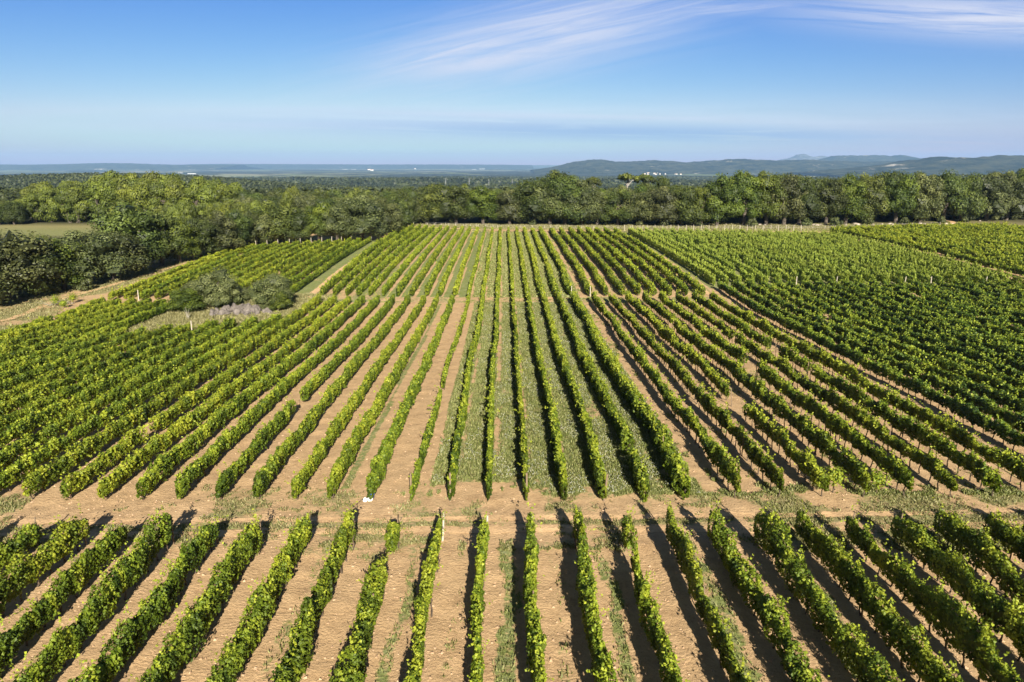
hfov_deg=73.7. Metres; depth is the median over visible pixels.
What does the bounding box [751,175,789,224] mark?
oak
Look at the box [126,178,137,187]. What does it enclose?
pine tree
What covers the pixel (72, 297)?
grapevine
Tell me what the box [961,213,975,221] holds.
shrub
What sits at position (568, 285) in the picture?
vine row
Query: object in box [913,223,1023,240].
vine row
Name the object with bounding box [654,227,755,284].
vine row
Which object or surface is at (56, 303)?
brush pile
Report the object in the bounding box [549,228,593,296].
vine row
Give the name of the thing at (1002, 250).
vine row
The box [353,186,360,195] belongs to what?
pine tree
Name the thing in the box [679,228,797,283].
vine row
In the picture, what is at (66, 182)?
pine tree
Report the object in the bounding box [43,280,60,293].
shrub
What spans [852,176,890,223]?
oak
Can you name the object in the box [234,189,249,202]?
oak
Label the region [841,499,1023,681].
vine row
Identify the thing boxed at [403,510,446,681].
vine row
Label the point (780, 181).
oak
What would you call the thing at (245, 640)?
vine row
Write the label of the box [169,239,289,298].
vine row
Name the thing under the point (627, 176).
umbrella pine
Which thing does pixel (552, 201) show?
holm oak
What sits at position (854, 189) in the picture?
oak
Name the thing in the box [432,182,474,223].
oak
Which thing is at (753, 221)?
shrub
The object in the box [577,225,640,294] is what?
vine row
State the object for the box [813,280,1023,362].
vine row
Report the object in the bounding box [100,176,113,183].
pine tree
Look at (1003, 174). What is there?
oak
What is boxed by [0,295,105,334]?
vine row
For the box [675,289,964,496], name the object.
vine row
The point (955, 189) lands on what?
oak
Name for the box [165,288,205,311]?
oak
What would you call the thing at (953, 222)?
headland track
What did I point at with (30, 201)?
pine tree
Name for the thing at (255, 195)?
oak
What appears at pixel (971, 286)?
vine row
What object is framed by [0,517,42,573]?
vine row
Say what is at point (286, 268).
vine row
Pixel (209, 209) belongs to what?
pine tree
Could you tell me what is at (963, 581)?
vine row
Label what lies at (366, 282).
vine row
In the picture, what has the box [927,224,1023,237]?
vine row
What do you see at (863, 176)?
pine tree
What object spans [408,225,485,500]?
vine row
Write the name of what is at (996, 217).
shrub
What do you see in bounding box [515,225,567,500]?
vine row
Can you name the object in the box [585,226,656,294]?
vine row
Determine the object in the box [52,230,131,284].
holm oak
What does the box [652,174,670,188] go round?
oak
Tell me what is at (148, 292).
vine row
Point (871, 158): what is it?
hills
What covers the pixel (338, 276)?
vine row
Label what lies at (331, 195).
oak
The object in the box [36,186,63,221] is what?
pine tree
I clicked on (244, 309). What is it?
stone heap
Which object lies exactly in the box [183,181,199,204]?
pine tree
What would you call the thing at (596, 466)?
vine row
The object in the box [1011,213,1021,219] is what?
shrub
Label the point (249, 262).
vine row
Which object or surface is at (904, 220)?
shrub
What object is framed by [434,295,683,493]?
wild flowers
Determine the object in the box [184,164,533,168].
hills
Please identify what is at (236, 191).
pine tree
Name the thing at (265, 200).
oak
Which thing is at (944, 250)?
vine row
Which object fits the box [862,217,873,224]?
shrub
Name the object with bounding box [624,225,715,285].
vine row
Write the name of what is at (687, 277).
vine row
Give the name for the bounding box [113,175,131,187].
pine tree
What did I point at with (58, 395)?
vine row
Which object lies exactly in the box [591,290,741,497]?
vine row
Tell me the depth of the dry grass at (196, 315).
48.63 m
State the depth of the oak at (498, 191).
262.51 m
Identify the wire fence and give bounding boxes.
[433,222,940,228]
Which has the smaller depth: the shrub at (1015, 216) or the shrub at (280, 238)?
the shrub at (280, 238)
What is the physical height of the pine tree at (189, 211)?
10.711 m
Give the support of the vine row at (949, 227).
on the ground at (676, 611)
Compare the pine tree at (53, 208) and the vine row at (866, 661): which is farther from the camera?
the pine tree at (53, 208)
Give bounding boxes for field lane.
[0,232,1022,476]
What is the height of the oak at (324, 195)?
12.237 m
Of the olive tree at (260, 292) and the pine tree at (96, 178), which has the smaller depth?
the olive tree at (260, 292)
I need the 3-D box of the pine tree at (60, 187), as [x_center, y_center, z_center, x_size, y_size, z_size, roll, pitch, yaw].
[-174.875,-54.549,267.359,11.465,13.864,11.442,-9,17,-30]
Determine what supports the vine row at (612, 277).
on the ground at (676, 611)
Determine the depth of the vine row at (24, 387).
71.22 m
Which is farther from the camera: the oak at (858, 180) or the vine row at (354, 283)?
the oak at (858, 180)
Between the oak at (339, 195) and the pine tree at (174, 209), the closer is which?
the pine tree at (174, 209)
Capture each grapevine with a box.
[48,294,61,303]
[59,299,67,306]
[67,292,78,303]
[822,460,849,492]
[869,463,895,492]
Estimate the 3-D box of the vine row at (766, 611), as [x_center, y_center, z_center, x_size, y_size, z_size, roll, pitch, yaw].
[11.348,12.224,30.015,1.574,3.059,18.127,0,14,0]
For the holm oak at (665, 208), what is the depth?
228.57 m
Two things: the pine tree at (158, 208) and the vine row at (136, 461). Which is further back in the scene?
the pine tree at (158, 208)
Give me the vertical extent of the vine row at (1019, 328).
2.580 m
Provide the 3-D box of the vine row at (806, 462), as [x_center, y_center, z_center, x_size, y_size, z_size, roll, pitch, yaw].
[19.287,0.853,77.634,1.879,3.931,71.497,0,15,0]
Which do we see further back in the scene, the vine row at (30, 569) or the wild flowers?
the wild flowers
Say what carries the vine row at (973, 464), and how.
on the ground at (676, 611)
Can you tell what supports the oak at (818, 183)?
on the ground at (676, 611)
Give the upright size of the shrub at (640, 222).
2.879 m
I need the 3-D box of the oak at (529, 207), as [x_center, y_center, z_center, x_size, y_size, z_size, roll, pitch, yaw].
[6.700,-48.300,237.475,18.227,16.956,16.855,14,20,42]
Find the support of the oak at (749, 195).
on the ground at (676, 611)
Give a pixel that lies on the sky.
(170, 82)
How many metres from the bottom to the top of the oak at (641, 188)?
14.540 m
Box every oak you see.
[0,200,26,224]
[0,203,9,224]
[0,228,60,301]
[0,232,71,298]
[0,247,37,305]
[3,200,27,223]
[41,236,89,289]
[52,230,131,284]
[77,228,151,279]
[86,198,166,270]
[136,211,185,265]
[161,219,201,262]
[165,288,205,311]
[182,217,222,257]
[191,210,245,249]
[221,208,254,248]
[231,195,252,205]
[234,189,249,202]
[237,209,273,244]
[243,193,262,199]
[251,200,300,241]
[259,196,273,217]
[261,196,277,219]
[268,287,292,310]
[273,188,283,196]
[278,207,313,240]
[291,197,305,208]
[293,192,313,204]
[299,196,323,210]
[303,201,332,239]
[308,189,326,197]
[314,197,336,207]
[315,204,355,239]
[318,191,328,197]
[325,189,343,197]
[327,191,339,199]
[331,194,391,240]
[356,190,375,196]
[370,197,404,234]
[377,188,411,197]
[384,191,413,227]
[393,189,417,222]
[403,186,418,199]
[407,196,429,223]
[415,182,451,223]
[415,186,427,195]
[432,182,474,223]
[465,185,500,223]
[491,189,525,223]
[493,188,503,205]
[504,184,518,221]
[509,177,549,224]
[528,187,566,224]
[539,169,582,222]
[544,175,588,224]
[560,179,601,224]
[584,193,616,224]
[596,189,637,225]
[611,186,633,222]
[619,190,656,224]
[632,183,646,202]
[637,180,655,191]
[642,186,682,225]
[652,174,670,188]
[670,184,684,222]
[671,185,703,225]
[690,186,716,225]
[703,172,742,225]
[727,169,759,222]
[731,174,763,225]
[738,186,761,219]
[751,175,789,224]
[758,171,780,218]
[767,173,809,224]
[774,173,786,221]
[787,175,820,224]
[811,175,829,218]
[811,177,848,224]
[834,174,868,223]
[836,185,854,220]
[841,171,859,184]
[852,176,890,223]
[854,176,884,220]
[870,171,895,220]
[873,169,903,217]
[882,172,920,223]
[904,170,925,220]
[904,174,946,222]
[929,167,973,216]
[949,174,988,221]
[969,171,982,178]
[978,174,1014,220]
[981,172,1002,217]
[984,170,1010,177]
[989,173,1023,219]
[1016,172,1023,178]
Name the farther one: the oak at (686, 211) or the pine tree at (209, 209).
the oak at (686, 211)
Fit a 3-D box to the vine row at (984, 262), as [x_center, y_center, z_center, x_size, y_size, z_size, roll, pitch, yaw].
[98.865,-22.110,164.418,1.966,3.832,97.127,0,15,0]
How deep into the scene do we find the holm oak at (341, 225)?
181.41 m
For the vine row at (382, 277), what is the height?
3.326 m
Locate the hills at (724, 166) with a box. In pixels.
[530,159,892,173]
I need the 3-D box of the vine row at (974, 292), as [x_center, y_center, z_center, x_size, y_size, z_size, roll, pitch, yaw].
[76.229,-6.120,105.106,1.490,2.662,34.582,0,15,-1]
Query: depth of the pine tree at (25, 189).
277.21 m
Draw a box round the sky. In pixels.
[0,0,1023,164]
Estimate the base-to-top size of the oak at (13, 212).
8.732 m
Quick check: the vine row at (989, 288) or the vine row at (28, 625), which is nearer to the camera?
the vine row at (28, 625)
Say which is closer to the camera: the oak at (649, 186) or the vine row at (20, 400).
the vine row at (20, 400)
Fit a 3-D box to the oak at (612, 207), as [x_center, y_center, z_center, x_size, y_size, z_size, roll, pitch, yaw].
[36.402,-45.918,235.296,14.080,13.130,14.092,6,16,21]
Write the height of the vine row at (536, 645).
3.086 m
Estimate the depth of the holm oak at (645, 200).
231.19 m
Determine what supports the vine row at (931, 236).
on the ground at (676, 611)
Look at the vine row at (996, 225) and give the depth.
215.37 m
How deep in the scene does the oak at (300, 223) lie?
179.47 m
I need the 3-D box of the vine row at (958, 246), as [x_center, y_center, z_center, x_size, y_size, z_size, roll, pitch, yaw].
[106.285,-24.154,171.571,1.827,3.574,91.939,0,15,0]
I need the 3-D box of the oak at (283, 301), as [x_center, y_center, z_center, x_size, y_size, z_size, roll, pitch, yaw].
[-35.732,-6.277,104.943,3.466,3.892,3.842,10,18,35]
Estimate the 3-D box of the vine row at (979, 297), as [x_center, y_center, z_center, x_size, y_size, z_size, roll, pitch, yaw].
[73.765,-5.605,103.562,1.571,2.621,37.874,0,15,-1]
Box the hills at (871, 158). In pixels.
[818,155,921,161]
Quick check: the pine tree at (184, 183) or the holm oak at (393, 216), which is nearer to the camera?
the holm oak at (393, 216)
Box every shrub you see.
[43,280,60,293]
[72,278,93,290]
[269,237,286,241]
[527,219,535,224]
[636,219,642,224]
[659,219,668,225]
[694,220,703,225]
[746,218,757,226]
[801,218,811,225]
[829,217,844,225]
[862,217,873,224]
[898,217,908,222]
[936,216,945,223]
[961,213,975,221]
[991,214,999,219]
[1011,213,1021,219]
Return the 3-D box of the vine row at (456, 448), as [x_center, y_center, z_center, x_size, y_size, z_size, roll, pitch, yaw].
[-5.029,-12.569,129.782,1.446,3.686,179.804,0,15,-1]
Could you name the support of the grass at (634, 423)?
on the ground at (676, 611)
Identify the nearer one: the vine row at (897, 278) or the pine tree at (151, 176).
the vine row at (897, 278)
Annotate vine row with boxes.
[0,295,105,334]
[0,295,136,347]
[0,296,121,340]
[0,296,166,362]
[0,297,151,354]
[0,302,168,371]
[0,312,257,469]
[0,312,281,491]
[0,316,236,447]
[0,318,218,433]
[0,321,190,415]
[0,322,173,400]
[0,323,146,393]
[0,326,128,380]
[0,504,89,615]
[0,505,173,681]
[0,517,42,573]
[0,520,127,675]
[21,291,321,499]
[59,294,336,499]
[67,514,228,681]
[96,296,350,499]
[107,242,244,299]
[123,241,255,298]
[128,508,263,681]
[135,292,367,499]
[137,242,266,300]
[154,239,277,298]
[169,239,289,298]
[174,294,379,499]
[205,511,312,681]
[214,239,300,282]
[215,291,394,498]
[229,239,310,280]
[235,239,321,284]
[237,236,331,287]
[249,236,341,289]
[252,292,410,498]
[269,501,357,681]
[281,237,351,278]
[284,295,426,499]
[288,235,362,286]
[288,236,371,293]
[319,224,407,294]
[323,293,438,498]
[328,517,405,681]
[332,223,414,294]
[345,223,420,295]
[355,223,427,294]
[365,293,454,499]
[368,224,434,294]
[381,225,441,295]
[396,226,449,295]
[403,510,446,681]
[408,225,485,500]
[409,224,456,294]
[424,224,463,294]
[438,224,470,294]
[443,227,493,500]
[453,226,478,295]
[467,511,492,681]
[483,225,502,499]
[507,227,531,501]
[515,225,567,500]
[522,225,607,501]
[522,500,553,681]
[530,225,650,502]
[538,225,572,293]
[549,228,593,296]
[559,226,608,294]
[567,501,619,681]
[568,226,625,294]
[570,291,690,499]
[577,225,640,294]
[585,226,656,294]
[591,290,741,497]
[594,227,672,295]
[603,226,688,295]
[607,292,784,496]
[613,227,705,294]
[620,506,690,681]
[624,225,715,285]
[625,288,830,495]
[636,227,728,283]
[642,289,871,496]
[645,226,741,283]
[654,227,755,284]
[658,289,914,495]
[662,227,769,281]
[664,501,751,681]
[670,228,781,282]
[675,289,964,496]
[678,227,809,281]
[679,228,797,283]
[686,225,822,281]
[691,289,1003,496]
[693,225,837,282]
[701,225,850,281]
[707,497,829,681]
[709,289,1023,489]
[717,278,1023,450]
[722,228,862,282]
[724,227,890,283]
[730,228,875,281]
[731,279,1023,431]
[732,225,905,282]
[739,229,916,282]
[744,278,1023,413]
[747,225,931,283]
[753,502,904,681]
[755,225,943,283]
[758,279,1023,401]
[772,277,1023,389]
[778,225,987,283]
[783,229,956,282]
[785,277,1023,379]
[786,225,997,282]
[793,228,970,282]
[793,228,1009,282]
[794,499,962,681]
[799,278,1023,372]
[801,225,1023,284]
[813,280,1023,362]
[827,278,1023,354]
[830,226,1023,275]
[836,225,1023,267]
[841,225,1023,265]
[841,276,1023,346]
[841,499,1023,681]
[848,224,1023,261]
[854,224,1023,260]
[854,279,1023,338]
[861,224,1023,257]
[868,223,1023,254]
[868,279,1023,336]
[876,224,1023,253]
[881,224,1023,249]
[882,279,1010,324]
[888,223,1023,248]
[890,510,1023,660]
[893,224,1021,247]
[896,279,1023,326]
[902,224,1023,244]
[909,223,1023,243]
[910,279,1023,318]
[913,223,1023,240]
[921,223,1023,238]
[924,279,1023,311]
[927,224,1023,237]
[932,497,1023,613]
[934,223,1023,237]
[937,279,1023,309]
[941,223,1022,235]
[947,224,1023,234]
[950,278,1023,303]
[955,221,1023,232]
[962,221,1022,231]
[965,277,1023,300]
[969,222,1023,231]
[976,222,1023,229]
[979,276,1023,295]
[982,502,1023,562]
[984,222,1023,228]
[993,277,1023,291]
[996,221,1023,227]
[1006,279,1023,286]
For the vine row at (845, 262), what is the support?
on the ground at (676, 611)
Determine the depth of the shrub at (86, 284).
120.18 m
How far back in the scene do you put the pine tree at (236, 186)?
265.04 m
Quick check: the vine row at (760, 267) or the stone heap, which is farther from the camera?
the vine row at (760, 267)
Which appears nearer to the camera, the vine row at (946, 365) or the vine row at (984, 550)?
the vine row at (984, 550)
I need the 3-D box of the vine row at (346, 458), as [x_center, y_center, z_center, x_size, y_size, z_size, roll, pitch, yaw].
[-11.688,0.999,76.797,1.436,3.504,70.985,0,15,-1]
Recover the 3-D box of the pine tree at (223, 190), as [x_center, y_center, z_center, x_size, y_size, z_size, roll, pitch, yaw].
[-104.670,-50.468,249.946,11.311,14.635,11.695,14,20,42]
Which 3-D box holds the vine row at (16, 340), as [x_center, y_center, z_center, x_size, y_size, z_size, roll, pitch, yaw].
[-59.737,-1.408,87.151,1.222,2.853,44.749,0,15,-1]
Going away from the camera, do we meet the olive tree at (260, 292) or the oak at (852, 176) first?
the olive tree at (260, 292)
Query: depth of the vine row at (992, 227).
211.52 m
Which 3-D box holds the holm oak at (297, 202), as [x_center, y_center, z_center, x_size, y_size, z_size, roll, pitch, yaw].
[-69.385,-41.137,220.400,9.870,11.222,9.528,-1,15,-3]
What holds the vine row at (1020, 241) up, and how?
on the ground at (676, 611)
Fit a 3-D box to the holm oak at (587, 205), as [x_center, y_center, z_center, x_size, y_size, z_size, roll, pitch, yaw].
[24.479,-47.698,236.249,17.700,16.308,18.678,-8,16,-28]
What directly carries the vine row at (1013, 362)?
on the ground at (676, 611)
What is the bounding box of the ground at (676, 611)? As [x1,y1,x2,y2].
[0,165,1023,681]
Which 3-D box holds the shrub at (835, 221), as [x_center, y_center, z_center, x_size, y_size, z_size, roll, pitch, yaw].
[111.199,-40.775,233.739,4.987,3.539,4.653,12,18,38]
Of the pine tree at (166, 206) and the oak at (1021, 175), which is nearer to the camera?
the pine tree at (166, 206)
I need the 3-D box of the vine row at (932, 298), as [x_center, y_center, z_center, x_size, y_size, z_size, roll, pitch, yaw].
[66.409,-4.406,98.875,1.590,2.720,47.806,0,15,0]
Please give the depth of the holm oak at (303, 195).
232.47 m
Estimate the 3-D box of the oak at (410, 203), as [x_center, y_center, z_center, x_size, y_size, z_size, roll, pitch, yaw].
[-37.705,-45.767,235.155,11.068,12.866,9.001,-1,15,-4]
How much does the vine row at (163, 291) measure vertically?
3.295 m
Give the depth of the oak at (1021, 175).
284.66 m
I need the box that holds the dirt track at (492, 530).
[0,507,1023,538]
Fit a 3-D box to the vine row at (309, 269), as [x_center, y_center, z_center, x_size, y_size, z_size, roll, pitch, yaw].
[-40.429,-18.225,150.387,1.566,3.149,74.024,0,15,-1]
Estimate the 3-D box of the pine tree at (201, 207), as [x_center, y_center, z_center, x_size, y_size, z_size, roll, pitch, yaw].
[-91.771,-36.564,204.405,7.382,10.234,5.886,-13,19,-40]
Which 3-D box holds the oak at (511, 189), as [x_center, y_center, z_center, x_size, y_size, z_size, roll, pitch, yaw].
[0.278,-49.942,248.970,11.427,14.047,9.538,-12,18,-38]
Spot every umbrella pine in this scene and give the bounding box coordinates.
[584,176,601,187]
[617,172,639,188]
[633,173,656,183]
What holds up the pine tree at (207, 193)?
on the ground at (676, 611)
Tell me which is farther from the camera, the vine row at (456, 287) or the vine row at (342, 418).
the vine row at (456, 287)
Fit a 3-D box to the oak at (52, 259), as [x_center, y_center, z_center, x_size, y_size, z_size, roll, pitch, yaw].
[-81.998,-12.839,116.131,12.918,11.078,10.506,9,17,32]
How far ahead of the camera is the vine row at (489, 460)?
61.47 m
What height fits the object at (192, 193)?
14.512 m
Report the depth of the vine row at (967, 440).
59.16 m
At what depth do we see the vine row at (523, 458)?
60.88 m
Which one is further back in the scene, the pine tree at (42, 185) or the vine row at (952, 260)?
the pine tree at (42, 185)
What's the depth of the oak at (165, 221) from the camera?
143.55 m
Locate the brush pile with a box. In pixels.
[37,300,72,305]
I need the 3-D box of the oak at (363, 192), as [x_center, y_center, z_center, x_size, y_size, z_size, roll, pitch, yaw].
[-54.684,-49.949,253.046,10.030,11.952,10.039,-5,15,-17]
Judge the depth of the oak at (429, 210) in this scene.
236.57 m
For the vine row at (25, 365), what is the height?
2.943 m
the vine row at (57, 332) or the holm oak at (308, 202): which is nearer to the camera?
the vine row at (57, 332)
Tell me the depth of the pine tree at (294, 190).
250.20 m
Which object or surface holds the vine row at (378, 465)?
on the ground at (676, 611)
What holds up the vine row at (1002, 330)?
on the ground at (676, 611)
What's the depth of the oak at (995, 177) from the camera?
264.24 m
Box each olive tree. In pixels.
[180,279,214,303]
[188,265,246,309]
[232,285,251,300]
[246,273,294,308]
[258,298,270,308]
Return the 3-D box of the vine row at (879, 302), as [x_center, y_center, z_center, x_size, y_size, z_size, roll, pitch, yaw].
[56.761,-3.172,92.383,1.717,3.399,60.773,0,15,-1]
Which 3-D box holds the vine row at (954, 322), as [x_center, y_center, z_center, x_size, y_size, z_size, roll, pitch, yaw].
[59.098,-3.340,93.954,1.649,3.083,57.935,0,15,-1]
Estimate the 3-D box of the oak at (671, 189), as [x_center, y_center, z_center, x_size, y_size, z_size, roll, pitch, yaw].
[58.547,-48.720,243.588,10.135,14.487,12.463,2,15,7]
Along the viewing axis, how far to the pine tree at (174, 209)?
188.21 m
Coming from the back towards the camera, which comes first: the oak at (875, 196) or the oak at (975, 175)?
the oak at (975, 175)
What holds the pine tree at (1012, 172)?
on the ground at (676, 611)
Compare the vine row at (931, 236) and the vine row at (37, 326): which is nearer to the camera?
the vine row at (37, 326)
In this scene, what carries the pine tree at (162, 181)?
on the ground at (676, 611)
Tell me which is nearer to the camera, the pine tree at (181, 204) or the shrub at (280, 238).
the shrub at (280, 238)
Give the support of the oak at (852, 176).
on the ground at (676, 611)
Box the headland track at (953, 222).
[415,220,955,231]
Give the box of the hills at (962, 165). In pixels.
[776,155,1023,176]
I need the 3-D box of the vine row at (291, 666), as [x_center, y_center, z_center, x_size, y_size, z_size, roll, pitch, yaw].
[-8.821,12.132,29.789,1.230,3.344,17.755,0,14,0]
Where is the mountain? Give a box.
[780,154,826,159]
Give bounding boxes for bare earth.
[365,236,384,239]
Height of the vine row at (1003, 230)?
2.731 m
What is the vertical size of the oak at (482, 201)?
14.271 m
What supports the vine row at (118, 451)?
on the ground at (676, 611)
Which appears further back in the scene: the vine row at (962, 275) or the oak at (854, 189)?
the oak at (854, 189)
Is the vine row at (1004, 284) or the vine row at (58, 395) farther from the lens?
the vine row at (1004, 284)
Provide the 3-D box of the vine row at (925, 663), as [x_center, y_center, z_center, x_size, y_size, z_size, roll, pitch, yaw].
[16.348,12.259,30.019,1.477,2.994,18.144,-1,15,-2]
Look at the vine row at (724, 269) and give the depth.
147.46 m
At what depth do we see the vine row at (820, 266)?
145.65 m
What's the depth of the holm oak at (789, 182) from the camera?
231.56 m
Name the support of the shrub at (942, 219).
on the ground at (676, 611)
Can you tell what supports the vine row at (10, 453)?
on the ground at (676, 611)
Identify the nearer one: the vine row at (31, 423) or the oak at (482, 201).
the vine row at (31, 423)
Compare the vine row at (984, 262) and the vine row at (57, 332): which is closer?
the vine row at (57, 332)
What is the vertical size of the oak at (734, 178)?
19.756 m
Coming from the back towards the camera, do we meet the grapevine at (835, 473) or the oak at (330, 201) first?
the oak at (330, 201)
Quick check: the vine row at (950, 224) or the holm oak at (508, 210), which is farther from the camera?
the holm oak at (508, 210)
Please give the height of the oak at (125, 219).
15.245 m
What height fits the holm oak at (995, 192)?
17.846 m
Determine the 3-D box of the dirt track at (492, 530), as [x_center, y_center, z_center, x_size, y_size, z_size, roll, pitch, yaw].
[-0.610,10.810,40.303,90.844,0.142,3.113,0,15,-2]
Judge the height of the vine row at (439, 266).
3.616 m
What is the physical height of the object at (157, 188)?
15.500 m
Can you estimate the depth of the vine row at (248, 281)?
140.60 m
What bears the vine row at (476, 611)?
on the ground at (676, 611)
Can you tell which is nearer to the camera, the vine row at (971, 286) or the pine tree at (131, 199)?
the vine row at (971, 286)
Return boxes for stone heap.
[209,303,272,316]
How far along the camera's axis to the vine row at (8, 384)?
72.50 m
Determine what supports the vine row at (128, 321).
on the ground at (676, 611)
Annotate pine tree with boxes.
[14,199,28,222]
[18,192,32,217]
[19,187,32,195]
[21,193,47,222]
[22,187,41,218]
[33,182,55,213]
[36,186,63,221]
[47,188,83,222]
[53,180,73,193]
[55,184,69,192]
[59,186,90,222]
[71,181,87,216]
[81,179,97,217]
[83,182,109,218]
[88,174,101,182]
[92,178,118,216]
[97,170,118,181]
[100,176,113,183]
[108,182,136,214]
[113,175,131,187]
[124,181,150,212]
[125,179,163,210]
[126,172,138,179]
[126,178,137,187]
[140,170,159,182]
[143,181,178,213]
[154,204,164,229]
[157,174,168,180]
[159,177,169,184]
[159,202,172,214]
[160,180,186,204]
[161,172,186,185]
[164,176,185,191]
[167,204,181,221]
[177,200,187,210]
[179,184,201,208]
[179,203,198,221]
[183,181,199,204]
[190,176,209,184]
[192,206,206,218]
[193,183,222,205]
[198,202,208,210]
[203,204,217,218]
[207,177,222,190]
[211,200,221,209]
[213,183,235,202]
[216,200,238,215]
[221,188,244,204]
[229,182,243,191]
[232,201,242,211]
[239,202,249,213]
[243,200,269,216]
[280,191,293,209]
[290,185,299,196]
[344,191,355,197]
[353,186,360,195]
[858,172,869,218]
[1001,169,1016,215]
[1016,167,1023,174]
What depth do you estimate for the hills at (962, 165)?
5885.00 m
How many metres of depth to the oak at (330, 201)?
212.58 m
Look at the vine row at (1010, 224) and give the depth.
220.38 m
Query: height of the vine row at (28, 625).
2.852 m
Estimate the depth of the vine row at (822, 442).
56.88 m
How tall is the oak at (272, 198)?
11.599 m
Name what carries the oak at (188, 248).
on the ground at (676, 611)
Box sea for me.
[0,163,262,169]
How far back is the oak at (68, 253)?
118.64 m
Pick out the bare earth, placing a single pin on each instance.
(374, 238)
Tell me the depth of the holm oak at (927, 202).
239.73 m
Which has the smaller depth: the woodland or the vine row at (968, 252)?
the vine row at (968, 252)
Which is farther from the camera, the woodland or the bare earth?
the woodland
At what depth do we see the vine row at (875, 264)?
146.14 m
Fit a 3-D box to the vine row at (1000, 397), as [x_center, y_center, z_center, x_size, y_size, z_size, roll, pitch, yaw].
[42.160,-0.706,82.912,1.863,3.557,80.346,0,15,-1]
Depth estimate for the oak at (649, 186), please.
255.32 m
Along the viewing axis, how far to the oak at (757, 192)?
240.42 m
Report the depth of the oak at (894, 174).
264.52 m
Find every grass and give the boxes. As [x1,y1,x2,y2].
[0,223,1023,550]
[0,231,1023,681]
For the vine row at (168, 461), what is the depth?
56.18 m
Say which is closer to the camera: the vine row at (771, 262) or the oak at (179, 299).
the oak at (179, 299)
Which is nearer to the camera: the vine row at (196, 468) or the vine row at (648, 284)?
the vine row at (196, 468)
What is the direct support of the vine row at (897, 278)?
on the ground at (676, 611)
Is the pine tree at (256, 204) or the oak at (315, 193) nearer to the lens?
the pine tree at (256, 204)
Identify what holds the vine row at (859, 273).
on the ground at (676, 611)
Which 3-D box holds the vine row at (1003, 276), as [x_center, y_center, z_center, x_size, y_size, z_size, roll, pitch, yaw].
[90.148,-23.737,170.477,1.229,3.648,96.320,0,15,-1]
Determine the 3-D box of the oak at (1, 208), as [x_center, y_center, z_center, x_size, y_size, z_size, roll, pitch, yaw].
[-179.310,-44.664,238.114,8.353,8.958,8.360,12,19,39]
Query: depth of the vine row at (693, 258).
147.34 m
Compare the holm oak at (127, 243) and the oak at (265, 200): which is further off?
the oak at (265, 200)
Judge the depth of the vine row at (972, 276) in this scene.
144.03 m
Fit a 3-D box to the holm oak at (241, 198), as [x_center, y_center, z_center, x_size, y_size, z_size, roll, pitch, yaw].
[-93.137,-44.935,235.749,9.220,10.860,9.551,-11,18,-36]
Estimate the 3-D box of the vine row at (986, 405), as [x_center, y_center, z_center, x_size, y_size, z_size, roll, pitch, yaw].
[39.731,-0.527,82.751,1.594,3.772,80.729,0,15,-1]
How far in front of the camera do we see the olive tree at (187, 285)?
108.78 m
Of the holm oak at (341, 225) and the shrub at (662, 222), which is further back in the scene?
the shrub at (662, 222)
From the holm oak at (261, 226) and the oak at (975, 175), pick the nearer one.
the holm oak at (261, 226)
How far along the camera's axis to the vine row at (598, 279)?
142.02 m
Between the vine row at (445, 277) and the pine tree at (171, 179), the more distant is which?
the pine tree at (171, 179)
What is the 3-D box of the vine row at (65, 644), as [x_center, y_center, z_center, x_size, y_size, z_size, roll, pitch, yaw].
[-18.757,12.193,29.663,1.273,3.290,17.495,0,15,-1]
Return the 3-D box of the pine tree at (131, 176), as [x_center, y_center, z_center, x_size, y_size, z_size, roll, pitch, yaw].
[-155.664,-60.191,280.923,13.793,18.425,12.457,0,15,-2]
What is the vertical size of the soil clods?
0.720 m
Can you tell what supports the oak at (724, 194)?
on the ground at (676, 611)
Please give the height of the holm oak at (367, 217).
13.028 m
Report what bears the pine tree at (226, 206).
on the ground at (676, 611)
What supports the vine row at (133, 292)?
on the ground at (676, 611)
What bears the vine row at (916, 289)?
on the ground at (676, 611)
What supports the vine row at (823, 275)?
on the ground at (676, 611)
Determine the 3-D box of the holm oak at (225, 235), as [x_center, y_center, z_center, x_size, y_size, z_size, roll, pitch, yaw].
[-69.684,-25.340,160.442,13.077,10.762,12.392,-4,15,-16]
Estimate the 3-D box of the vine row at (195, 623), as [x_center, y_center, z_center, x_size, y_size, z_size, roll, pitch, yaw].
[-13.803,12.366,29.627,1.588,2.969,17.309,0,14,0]
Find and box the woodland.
[0,172,1010,216]
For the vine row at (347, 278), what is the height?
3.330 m
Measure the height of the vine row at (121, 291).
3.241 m
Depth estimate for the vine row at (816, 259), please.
147.81 m
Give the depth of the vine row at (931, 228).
190.43 m
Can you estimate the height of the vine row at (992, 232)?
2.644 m
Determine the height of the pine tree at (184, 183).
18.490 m
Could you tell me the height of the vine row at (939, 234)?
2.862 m
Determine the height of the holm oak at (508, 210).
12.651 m
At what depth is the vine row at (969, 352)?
81.49 m
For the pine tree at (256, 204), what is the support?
on the ground at (676, 611)
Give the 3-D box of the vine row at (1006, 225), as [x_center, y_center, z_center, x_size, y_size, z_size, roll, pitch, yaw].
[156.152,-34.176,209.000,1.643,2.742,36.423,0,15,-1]
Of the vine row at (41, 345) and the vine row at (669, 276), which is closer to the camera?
the vine row at (41, 345)
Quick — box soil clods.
[1,392,1023,681]
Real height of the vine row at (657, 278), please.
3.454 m

